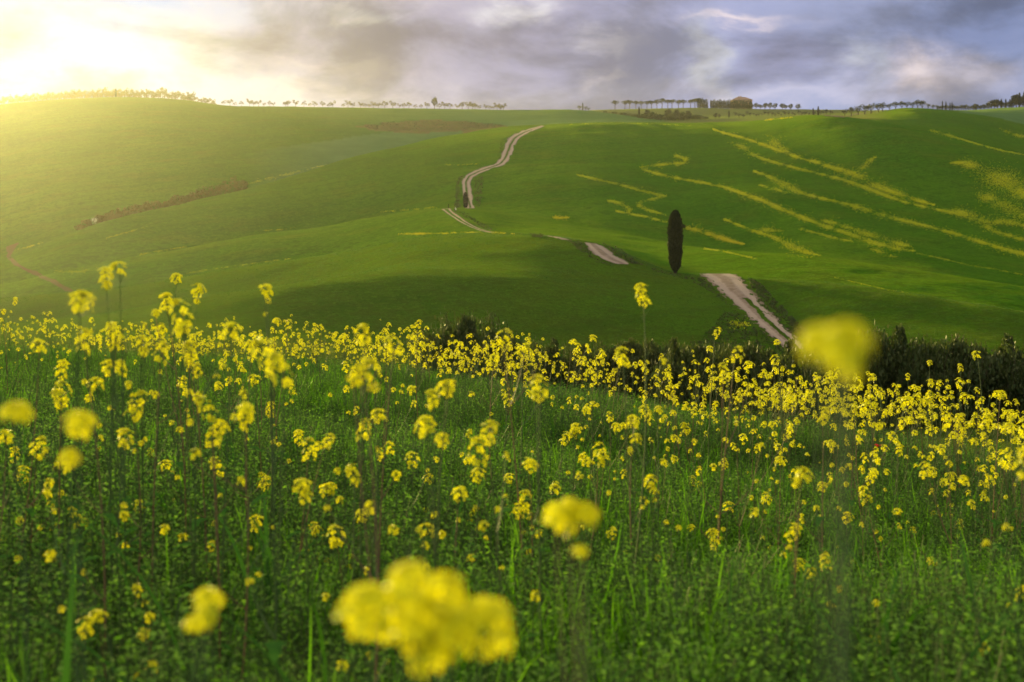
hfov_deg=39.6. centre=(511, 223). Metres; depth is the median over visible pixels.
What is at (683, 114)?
bush
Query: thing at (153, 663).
mustard plant
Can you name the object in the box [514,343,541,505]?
mustard plant
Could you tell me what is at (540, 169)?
hill
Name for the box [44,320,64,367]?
mustard plant
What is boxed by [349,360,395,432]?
mustard plant
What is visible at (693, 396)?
mustard plant
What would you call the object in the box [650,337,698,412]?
shrub
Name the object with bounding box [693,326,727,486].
mustard plant
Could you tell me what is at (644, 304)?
mustard plant
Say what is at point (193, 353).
mustard plant
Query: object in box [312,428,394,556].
mustard plant
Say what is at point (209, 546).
mustard plant
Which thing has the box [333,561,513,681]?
mustard plant
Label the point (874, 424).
mustard plant
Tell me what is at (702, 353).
shrub
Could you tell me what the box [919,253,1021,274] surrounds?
wildflowers
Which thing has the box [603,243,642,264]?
scrub
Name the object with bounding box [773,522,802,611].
mustard plant
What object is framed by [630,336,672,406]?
shrub
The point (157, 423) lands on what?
mustard plant
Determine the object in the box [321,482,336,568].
mustard plant
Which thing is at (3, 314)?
mustard plant
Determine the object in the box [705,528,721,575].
mustard plant
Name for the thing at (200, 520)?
mustard plant
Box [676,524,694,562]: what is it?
mustard plant
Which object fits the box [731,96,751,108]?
farmhouse
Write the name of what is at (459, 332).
shrub
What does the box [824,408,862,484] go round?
mustard plant
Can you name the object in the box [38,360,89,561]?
mustard plant
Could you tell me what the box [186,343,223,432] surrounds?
mustard plant
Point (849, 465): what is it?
mustard plant
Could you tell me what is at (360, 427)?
mustard plant
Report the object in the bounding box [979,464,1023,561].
mustard plant
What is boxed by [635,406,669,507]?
mustard plant
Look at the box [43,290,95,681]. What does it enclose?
mustard plant
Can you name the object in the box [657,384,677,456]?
mustard plant
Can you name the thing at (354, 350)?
mustard plant
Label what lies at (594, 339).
mustard plant
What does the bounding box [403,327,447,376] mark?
shrub
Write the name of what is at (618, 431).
mustard plant
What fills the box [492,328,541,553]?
mustard plant
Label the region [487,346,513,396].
mustard plant
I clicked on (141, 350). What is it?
mustard plant
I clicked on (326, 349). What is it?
mustard plant
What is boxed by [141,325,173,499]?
mustard plant
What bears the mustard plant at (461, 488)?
on the meadow ground at (332, 653)
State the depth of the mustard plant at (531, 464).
3.65 m
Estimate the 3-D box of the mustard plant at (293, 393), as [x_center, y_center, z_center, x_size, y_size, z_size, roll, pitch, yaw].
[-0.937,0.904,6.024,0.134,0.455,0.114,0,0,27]
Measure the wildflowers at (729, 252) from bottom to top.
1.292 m
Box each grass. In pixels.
[0,232,1023,369]
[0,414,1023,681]
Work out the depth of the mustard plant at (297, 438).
5.09 m
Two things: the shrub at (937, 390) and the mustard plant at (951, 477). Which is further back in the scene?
the shrub at (937, 390)
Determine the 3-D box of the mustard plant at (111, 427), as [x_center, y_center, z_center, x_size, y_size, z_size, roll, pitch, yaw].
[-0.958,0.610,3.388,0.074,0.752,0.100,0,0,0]
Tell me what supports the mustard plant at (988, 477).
on the meadow ground at (332, 653)
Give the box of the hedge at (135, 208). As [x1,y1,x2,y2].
[93,176,248,223]
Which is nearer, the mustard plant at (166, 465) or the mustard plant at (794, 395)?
the mustard plant at (166, 465)
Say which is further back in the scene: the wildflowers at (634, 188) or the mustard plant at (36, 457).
the wildflowers at (634, 188)
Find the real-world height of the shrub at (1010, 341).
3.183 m
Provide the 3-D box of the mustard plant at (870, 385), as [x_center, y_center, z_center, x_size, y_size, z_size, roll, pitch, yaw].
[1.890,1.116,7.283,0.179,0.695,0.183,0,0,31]
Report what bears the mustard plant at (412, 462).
on the meadow ground at (332, 653)
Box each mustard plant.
[0,309,12,393]
[0,347,31,386]
[0,393,35,681]
[0,429,21,578]
[1,297,18,372]
[1,516,23,555]
[6,338,58,595]
[8,336,28,378]
[8,446,19,475]
[14,465,29,495]
[15,435,48,587]
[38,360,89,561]
[38,380,103,576]
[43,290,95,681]
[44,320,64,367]
[44,490,74,563]
[45,328,130,659]
[58,410,98,681]
[62,428,146,653]
[68,393,100,464]
[68,507,95,571]
[77,609,111,681]
[81,359,135,619]
[91,322,128,618]
[97,261,158,624]
[107,335,185,579]
[120,389,169,609]
[125,340,193,623]
[129,331,151,374]
[129,499,153,547]
[132,583,167,651]
[133,342,160,378]
[133,602,170,681]
[135,650,157,680]
[139,319,154,349]
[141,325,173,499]
[142,292,216,559]
[156,325,180,373]
[158,460,183,515]
[160,273,189,498]
[160,333,196,461]
[162,340,224,583]
[164,376,188,451]
[168,298,225,633]
[172,395,244,675]
[174,283,210,531]
[179,343,222,425]
[180,457,225,582]
[181,587,225,681]
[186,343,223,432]
[191,401,291,679]
[196,349,255,443]
[196,540,224,586]
[212,332,257,394]
[214,381,240,479]
[216,319,244,362]
[217,320,272,674]
[219,356,246,423]
[219,360,243,429]
[221,340,275,531]
[225,345,274,436]
[236,349,280,421]
[242,284,289,583]
[244,374,265,491]
[246,336,293,681]
[249,513,272,567]
[253,343,294,396]
[253,472,266,512]
[255,478,329,672]
[257,475,270,524]
[265,401,291,512]
[267,317,293,469]
[274,384,298,464]
[281,328,300,372]
[281,332,304,379]
[286,433,343,590]
[289,429,315,500]
[291,345,312,392]
[297,358,327,400]
[298,483,337,557]
[306,328,330,357]
[307,326,335,372]
[308,525,335,569]
[310,522,328,568]
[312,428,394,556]
[315,335,339,377]
[318,323,382,650]
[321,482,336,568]
[324,357,381,681]
[326,524,351,627]
[328,385,358,467]
[331,325,359,365]
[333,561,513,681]
[335,339,371,370]
[337,334,363,377]
[342,352,402,457]
[344,464,360,638]
[345,408,387,629]
[347,506,369,582]
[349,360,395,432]
[355,334,402,588]
[361,631,391,681]
[365,330,384,400]
[373,377,416,441]
[375,352,388,393]
[388,379,488,681]
[402,357,426,405]
[402,451,433,551]
[402,523,433,656]
[405,385,431,487]
[409,319,436,426]
[413,338,436,388]
[414,415,477,681]
[423,473,442,525]
[431,486,474,572]
[434,429,471,524]
[439,488,462,601]
[455,356,477,402]
[459,353,506,479]
[463,467,487,598]
[464,360,512,429]
[466,416,532,681]
[469,505,485,547]
[485,336,518,433]
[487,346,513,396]
[490,335,519,406]
[490,378,516,447]
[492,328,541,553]
[496,332,532,389]
[498,394,532,486]
[502,367,525,405]
[504,473,521,521]
[506,489,540,604]
[507,374,555,675]
[509,363,529,432]
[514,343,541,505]
[520,457,573,602]
[526,357,534,408]
[526,484,560,542]
[529,358,565,397]
[540,496,601,681]
[545,431,570,502]
[548,481,558,531]
[556,366,576,408]
[560,423,584,495]
[561,339,587,399]
[567,442,609,587]
[571,351,604,397]
[576,401,615,499]
[584,367,604,410]
[584,417,631,498]
[588,334,611,469]
[599,411,623,474]
[606,346,665,551]
[606,355,637,418]
[606,526,625,558]
[608,282,667,625]
[609,382,644,440]
[611,422,648,530]
[620,437,669,521]
[624,414,656,611]
[629,474,681,591]
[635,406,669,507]
[638,404,679,536]
[650,353,663,411]
[653,371,673,417]
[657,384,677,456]
[658,421,681,465]
[663,435,680,467]
[665,377,693,475]
[670,455,679,486]
[674,395,703,469]
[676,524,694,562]
[680,422,696,475]
[688,402,715,472]
[688,438,720,535]
[691,345,758,577]
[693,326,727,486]
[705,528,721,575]
[710,418,764,552]
[711,363,731,449]
[712,458,727,491]
[713,370,744,427]
[719,501,734,560]
[732,392,761,432]
[732,411,750,478]
[736,415,792,506]
[741,387,761,429]
[747,385,802,480]
[747,443,760,476]
[749,466,820,653]
[750,467,795,555]
[751,492,769,539]
[752,420,790,470]
[758,393,784,438]
[762,496,771,524]
[765,447,795,499]
[768,453,806,560]
[769,369,816,458]
[770,339,794,493]
[770,370,800,438]
[771,393,805,465]
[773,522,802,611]
[779,399,802,468]
[788,411,833,520]
[795,558,804,599]
[796,320,873,681]
[799,406,833,558]
[800,482,836,565]
[807,386,862,477]
[807,553,841,636]
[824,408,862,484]
[826,439,851,486]
[827,403,880,551]
[827,463,851,499]
[827,469,880,568]
[831,512,855,568]
[832,401,906,529]
[835,435,877,497]
[850,412,875,495]
[857,390,886,457]
[858,485,901,597]
[859,373,893,494]
[860,431,936,540]
[860,468,886,576]
[861,594,879,656]
[886,444,917,555]
[893,461,968,579]
[900,391,932,468]
[905,407,963,507]
[910,523,914,558]
[912,423,964,515]
[917,360,932,442]
[918,379,958,527]
[919,445,961,542]
[922,393,960,512]
[925,467,943,529]
[927,425,956,510]
[929,478,952,542]
[930,413,972,499]
[931,472,956,527]
[939,363,962,436]
[939,436,995,572]
[941,387,995,489]
[954,419,991,464]
[956,400,995,504]
[961,351,1006,522]
[964,480,986,539]
[967,390,1015,536]
[968,413,1015,583]
[972,636,988,681]
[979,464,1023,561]
[980,422,1021,498]
[981,457,1018,524]
[982,415,1023,526]
[982,447,1023,648]
[984,447,1023,551]
[985,442,1023,553]
[986,450,1023,507]
[998,443,1023,560]
[1006,585,1023,645]
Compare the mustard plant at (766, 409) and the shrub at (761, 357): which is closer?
the mustard plant at (766, 409)
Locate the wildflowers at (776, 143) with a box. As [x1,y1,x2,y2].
[762,135,790,152]
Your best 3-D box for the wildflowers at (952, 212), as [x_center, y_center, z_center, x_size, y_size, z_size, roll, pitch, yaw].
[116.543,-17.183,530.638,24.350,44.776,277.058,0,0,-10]
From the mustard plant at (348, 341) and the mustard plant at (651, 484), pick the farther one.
the mustard plant at (348, 341)
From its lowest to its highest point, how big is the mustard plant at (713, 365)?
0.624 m
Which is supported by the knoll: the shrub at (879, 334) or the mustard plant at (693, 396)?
the shrub at (879, 334)
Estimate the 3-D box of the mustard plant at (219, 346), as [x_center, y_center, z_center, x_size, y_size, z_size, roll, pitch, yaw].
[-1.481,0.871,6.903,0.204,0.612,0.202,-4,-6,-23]
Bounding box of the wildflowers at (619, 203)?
[606,198,631,212]
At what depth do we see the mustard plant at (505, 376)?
9.10 m
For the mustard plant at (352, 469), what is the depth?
3.38 m
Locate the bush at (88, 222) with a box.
[80,219,92,227]
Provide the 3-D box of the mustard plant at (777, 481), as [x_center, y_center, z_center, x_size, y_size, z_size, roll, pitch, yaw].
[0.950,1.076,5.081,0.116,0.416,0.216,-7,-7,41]
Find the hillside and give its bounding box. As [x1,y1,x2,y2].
[0,208,1023,310]
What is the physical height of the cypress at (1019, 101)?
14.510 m
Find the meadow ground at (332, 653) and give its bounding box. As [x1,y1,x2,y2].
[0,373,1023,681]
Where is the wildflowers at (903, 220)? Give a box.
[752,170,1023,256]
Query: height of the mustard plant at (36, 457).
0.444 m
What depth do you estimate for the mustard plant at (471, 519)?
4.69 m
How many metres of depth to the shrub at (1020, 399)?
42.03 m
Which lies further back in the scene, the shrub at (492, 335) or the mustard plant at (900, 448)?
the shrub at (492, 335)
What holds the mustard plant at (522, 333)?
on the meadow ground at (332, 653)
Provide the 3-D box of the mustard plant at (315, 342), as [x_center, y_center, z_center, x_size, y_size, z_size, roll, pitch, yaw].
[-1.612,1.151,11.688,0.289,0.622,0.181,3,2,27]
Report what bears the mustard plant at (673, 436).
on the meadow ground at (332, 653)
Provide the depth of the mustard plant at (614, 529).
4.52 m
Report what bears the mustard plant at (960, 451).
on the meadow ground at (332, 653)
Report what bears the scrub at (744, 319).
on the knoll
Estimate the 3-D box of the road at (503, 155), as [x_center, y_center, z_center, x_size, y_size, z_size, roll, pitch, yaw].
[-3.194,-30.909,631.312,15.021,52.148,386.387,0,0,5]
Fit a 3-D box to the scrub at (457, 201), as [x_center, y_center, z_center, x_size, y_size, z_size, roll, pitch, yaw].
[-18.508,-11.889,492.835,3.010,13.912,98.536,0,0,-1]
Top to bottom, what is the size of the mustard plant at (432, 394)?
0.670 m
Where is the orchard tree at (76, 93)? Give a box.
[72,89,80,97]
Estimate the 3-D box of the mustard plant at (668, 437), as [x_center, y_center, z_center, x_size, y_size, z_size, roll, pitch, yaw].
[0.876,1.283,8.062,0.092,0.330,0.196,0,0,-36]
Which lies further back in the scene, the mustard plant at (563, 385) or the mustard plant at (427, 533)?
the mustard plant at (563, 385)
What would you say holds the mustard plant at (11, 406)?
on the meadow ground at (332, 653)
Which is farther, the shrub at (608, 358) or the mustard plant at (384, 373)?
the shrub at (608, 358)
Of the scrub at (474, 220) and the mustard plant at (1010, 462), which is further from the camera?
the scrub at (474, 220)
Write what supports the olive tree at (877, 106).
on the ridge at (66, 165)
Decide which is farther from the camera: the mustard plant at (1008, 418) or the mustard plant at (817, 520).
the mustard plant at (1008, 418)
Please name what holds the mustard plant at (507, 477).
on the meadow ground at (332, 653)
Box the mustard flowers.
[0,310,1023,551]
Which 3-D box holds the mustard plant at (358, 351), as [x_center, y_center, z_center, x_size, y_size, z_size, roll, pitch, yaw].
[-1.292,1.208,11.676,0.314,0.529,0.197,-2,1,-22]
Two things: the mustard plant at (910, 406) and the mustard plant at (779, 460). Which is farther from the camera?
the mustard plant at (910, 406)
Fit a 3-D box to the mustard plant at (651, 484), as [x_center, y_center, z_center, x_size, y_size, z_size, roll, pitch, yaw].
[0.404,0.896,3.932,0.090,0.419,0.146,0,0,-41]
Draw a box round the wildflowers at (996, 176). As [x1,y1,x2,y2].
[950,157,1023,206]
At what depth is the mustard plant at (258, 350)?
7.54 m
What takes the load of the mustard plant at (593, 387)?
on the meadow ground at (332, 653)
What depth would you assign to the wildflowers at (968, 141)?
627.92 m
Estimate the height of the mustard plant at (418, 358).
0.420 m
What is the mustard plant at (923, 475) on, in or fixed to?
on the meadow ground at (332, 653)
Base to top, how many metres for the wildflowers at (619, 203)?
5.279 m
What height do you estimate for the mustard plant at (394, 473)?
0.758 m
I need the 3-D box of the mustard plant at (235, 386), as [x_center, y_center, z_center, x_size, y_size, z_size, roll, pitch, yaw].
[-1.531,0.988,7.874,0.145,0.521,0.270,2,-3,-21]
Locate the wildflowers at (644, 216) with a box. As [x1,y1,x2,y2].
[615,210,667,222]
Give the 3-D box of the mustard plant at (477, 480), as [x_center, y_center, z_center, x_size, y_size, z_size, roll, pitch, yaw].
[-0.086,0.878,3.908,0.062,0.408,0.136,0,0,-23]
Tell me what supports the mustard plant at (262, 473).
on the meadow ground at (332, 653)
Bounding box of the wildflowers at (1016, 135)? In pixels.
[1003,129,1023,137]
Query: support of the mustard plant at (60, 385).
on the meadow ground at (332, 653)
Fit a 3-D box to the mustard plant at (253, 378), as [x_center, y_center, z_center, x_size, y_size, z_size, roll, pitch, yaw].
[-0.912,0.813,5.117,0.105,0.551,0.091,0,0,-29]
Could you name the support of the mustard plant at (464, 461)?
on the meadow ground at (332, 653)
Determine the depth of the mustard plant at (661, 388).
9.65 m
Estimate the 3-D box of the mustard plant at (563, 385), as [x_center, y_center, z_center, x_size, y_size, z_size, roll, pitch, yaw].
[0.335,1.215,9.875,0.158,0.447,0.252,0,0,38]
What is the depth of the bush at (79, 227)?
491.94 m
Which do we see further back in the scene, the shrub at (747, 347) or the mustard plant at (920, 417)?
the shrub at (747, 347)
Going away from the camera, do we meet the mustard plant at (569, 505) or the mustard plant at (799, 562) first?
the mustard plant at (569, 505)
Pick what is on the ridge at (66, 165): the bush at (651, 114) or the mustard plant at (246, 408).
the bush at (651, 114)
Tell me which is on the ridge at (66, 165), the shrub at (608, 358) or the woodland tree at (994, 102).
the woodland tree at (994, 102)
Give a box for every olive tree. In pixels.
[848,107,854,115]
[866,103,875,113]
[874,103,881,111]
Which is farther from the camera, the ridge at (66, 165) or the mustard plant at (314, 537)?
the ridge at (66, 165)
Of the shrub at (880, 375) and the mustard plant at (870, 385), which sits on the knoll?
the shrub at (880, 375)
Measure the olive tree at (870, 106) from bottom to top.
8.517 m
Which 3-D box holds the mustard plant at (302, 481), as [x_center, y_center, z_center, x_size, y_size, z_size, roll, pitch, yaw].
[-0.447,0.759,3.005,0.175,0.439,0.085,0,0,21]
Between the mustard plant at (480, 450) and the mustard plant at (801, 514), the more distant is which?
the mustard plant at (801, 514)
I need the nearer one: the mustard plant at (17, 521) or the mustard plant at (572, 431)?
the mustard plant at (17, 521)
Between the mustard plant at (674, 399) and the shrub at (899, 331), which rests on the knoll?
the shrub at (899, 331)
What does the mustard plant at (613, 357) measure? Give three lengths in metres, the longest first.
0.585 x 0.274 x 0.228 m
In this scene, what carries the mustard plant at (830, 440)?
on the meadow ground at (332, 653)
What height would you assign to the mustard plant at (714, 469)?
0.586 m
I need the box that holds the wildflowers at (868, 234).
[823,218,911,248]
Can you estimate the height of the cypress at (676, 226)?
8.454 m
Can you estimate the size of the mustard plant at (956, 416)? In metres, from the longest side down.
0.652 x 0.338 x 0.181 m
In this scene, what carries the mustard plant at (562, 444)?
on the meadow ground at (332, 653)
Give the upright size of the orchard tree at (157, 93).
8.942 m
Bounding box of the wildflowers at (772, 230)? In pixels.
[759,224,783,233]
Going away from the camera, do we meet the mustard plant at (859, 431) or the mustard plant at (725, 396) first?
the mustard plant at (859, 431)
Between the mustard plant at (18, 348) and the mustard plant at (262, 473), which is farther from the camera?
the mustard plant at (18, 348)
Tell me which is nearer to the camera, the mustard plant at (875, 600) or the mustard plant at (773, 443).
the mustard plant at (875, 600)
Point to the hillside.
(270, 247)
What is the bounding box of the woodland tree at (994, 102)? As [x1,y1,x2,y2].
[987,100,996,108]
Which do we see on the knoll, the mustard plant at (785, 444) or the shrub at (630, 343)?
the shrub at (630, 343)
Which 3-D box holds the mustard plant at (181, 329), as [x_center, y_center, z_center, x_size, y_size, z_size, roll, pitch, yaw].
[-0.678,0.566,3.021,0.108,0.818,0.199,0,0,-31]
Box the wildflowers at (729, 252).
[704,247,755,258]
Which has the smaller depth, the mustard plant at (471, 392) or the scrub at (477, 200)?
the mustard plant at (471, 392)
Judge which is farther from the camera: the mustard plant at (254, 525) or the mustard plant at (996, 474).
the mustard plant at (996, 474)
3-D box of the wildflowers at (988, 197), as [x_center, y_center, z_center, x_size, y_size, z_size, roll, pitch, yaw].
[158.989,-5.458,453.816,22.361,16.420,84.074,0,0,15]
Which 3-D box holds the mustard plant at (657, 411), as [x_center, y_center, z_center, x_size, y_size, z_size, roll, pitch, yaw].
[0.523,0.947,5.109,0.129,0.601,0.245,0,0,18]
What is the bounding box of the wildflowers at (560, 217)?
[553,215,568,218]
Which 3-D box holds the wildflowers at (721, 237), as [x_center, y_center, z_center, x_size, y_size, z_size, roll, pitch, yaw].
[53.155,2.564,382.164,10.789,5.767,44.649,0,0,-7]
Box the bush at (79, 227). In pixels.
[73,224,84,229]
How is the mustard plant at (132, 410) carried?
on the meadow ground at (332, 653)
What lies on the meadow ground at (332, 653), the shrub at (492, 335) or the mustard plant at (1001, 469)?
the mustard plant at (1001, 469)
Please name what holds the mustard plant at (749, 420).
on the meadow ground at (332, 653)
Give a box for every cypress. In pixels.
[463,192,468,207]
[666,209,685,273]
[1018,92,1020,106]
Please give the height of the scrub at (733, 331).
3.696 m
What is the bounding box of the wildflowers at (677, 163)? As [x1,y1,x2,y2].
[641,154,710,184]
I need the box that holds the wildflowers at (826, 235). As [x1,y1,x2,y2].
[800,228,851,241]
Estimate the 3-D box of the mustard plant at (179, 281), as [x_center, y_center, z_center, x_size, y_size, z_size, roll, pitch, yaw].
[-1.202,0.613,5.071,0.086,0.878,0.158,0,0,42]
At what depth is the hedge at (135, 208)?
559.47 m
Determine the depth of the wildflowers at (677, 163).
548.26 m
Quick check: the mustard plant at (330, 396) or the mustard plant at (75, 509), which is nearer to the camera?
the mustard plant at (75, 509)
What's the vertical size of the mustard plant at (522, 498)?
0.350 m
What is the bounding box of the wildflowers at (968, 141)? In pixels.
[928,129,1020,154]
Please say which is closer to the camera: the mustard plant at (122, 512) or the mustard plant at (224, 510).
the mustard plant at (224, 510)
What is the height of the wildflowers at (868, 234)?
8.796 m
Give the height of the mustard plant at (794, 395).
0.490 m
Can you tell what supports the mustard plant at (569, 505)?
on the meadow ground at (332, 653)
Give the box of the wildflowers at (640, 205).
[636,196,665,215]
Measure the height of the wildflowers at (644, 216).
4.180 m
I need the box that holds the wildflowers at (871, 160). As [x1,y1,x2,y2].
[857,157,875,168]
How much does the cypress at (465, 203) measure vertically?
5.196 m
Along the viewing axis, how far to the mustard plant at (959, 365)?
9.28 m
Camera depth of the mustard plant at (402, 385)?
6.68 m
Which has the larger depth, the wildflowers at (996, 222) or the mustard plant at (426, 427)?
the wildflowers at (996, 222)
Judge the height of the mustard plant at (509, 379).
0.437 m
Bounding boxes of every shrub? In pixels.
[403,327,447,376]
[419,305,517,378]
[455,325,522,383]
[496,336,548,384]
[522,337,578,391]
[562,339,608,392]
[570,340,639,398]
[608,337,656,403]
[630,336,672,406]
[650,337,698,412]
[672,340,739,415]
[704,339,788,418]
[704,343,781,420]
[738,342,800,419]
[762,338,819,421]
[770,345,885,427]
[776,346,818,421]
[806,356,895,427]
[813,329,919,426]
[835,323,935,428]
[872,323,934,427]
[882,359,983,427]
[884,339,970,425]
[908,338,1009,428]
[910,332,1020,427]
[944,343,1023,427]
[954,355,1023,428]
[970,333,1023,428]
[977,342,1023,428]
[991,355,1023,421]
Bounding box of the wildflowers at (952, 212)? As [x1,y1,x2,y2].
[727,142,1023,241]
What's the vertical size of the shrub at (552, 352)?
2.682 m
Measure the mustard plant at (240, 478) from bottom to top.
0.618 m
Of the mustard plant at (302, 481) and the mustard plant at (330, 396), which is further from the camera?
the mustard plant at (330, 396)
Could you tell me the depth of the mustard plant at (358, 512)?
3.93 m
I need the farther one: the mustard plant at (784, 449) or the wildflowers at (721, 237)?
the wildflowers at (721, 237)
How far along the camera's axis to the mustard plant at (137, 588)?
3.08 m
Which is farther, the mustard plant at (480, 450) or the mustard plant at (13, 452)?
the mustard plant at (13, 452)
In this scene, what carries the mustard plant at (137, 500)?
on the meadow ground at (332, 653)
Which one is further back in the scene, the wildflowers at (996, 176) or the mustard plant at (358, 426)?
the wildflowers at (996, 176)
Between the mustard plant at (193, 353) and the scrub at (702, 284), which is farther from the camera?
the scrub at (702, 284)
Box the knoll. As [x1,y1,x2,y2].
[0,233,1023,458]
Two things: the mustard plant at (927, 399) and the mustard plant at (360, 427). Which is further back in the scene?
the mustard plant at (927, 399)
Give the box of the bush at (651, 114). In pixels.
[644,112,654,118]
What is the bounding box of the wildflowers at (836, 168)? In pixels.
[712,128,934,206]
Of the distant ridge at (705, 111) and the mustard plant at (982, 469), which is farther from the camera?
the distant ridge at (705, 111)
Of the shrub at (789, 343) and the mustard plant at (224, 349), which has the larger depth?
the shrub at (789, 343)
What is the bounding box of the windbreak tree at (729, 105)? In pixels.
[727,99,731,108]
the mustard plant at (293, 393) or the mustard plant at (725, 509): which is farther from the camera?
the mustard plant at (293, 393)
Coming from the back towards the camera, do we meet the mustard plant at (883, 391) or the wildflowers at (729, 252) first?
the wildflowers at (729, 252)
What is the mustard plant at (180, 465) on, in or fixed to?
on the meadow ground at (332, 653)
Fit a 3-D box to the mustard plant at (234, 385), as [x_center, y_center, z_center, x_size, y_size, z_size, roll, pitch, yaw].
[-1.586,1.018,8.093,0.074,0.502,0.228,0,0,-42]
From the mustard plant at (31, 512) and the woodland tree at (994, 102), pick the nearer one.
the mustard plant at (31, 512)
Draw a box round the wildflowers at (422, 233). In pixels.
[398,232,448,234]
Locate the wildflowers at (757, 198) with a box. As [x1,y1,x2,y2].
[708,183,914,254]
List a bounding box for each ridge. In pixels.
[0,97,1023,260]
[587,108,883,115]
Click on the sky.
(519, 54)
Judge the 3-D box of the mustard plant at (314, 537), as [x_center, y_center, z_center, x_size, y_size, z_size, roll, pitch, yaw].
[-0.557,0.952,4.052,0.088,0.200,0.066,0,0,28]
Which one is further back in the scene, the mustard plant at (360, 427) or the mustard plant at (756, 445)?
the mustard plant at (756, 445)
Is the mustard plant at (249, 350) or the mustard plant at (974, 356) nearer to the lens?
the mustard plant at (249, 350)
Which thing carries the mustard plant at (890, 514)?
on the meadow ground at (332, 653)
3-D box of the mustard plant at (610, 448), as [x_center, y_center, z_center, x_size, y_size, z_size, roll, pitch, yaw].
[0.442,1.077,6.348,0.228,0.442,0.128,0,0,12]
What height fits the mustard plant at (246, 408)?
0.621 m
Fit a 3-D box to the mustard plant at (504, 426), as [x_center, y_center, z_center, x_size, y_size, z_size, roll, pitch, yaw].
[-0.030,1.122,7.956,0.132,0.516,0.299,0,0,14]
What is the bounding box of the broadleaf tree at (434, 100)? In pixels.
[432,98,437,108]
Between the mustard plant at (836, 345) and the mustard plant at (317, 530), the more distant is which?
the mustard plant at (317, 530)
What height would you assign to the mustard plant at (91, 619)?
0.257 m
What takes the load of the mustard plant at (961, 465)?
on the meadow ground at (332, 653)
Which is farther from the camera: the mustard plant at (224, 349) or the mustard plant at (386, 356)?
the mustard plant at (224, 349)
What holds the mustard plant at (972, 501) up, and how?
on the meadow ground at (332, 653)
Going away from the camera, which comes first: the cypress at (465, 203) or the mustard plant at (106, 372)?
the mustard plant at (106, 372)
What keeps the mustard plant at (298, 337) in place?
on the meadow ground at (332, 653)
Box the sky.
[0,0,1023,109]
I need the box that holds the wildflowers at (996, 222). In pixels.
[949,207,1023,230]
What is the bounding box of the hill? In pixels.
[0,115,1023,286]
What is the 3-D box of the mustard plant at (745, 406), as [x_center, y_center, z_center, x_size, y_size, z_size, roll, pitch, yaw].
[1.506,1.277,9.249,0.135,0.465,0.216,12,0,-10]
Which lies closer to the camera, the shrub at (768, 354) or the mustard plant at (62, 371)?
the mustard plant at (62, 371)
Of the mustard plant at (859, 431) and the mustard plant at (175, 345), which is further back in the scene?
the mustard plant at (175, 345)
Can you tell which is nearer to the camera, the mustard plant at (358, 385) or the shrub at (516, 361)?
the mustard plant at (358, 385)
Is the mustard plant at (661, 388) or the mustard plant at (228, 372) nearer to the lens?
the mustard plant at (228, 372)
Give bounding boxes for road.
[442,208,489,231]
[462,125,542,207]
[585,242,628,263]
[697,273,800,349]
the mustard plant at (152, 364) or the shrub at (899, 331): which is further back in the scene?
the shrub at (899, 331)
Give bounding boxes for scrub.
[365,120,508,130]
[454,174,463,207]
[454,210,492,229]
[473,176,482,205]
[530,233,543,236]
[568,239,613,264]
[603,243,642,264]
[651,267,719,295]
[667,311,784,357]
[698,277,785,352]
[736,274,803,345]
[748,276,814,347]
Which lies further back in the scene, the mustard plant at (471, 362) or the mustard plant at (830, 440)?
the mustard plant at (471, 362)
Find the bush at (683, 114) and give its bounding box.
[677,111,686,119]
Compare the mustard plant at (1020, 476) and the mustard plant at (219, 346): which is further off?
the mustard plant at (219, 346)
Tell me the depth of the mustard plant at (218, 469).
3.92 m
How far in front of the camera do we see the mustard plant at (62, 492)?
4.04 m
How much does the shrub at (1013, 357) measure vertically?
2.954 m
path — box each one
[6,242,73,290]
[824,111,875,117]
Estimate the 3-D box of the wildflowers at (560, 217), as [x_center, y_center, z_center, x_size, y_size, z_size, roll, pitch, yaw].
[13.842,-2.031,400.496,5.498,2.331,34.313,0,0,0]
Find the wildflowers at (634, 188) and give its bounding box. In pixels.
[577,174,666,197]
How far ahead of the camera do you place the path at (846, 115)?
1088.04 m
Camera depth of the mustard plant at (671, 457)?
6.83 m
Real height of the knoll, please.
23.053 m
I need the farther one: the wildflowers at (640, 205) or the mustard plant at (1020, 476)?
the wildflowers at (640, 205)
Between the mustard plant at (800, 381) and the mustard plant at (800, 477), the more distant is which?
the mustard plant at (800, 381)
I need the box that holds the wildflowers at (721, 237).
[685,223,744,244]
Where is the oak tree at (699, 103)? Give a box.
[696,98,702,107]
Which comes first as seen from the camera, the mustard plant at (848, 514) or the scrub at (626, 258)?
the mustard plant at (848, 514)
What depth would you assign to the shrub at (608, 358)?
53.54 m
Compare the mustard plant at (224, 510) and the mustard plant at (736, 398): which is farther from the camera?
the mustard plant at (736, 398)
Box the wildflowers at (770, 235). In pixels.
[723,218,819,257]
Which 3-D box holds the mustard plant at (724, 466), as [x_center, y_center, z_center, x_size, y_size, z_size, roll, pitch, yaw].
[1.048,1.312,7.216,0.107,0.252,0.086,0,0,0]
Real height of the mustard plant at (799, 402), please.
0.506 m
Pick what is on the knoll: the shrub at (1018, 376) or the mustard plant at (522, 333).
the shrub at (1018, 376)
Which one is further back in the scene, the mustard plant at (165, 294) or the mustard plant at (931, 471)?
the mustard plant at (931, 471)
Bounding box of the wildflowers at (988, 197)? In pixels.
[976,190,1023,221]
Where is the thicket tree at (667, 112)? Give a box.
[664,108,671,116]
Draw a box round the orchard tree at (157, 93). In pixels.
[154,89,161,97]
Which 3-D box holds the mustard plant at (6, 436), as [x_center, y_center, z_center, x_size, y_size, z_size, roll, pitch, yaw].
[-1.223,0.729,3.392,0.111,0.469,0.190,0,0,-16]

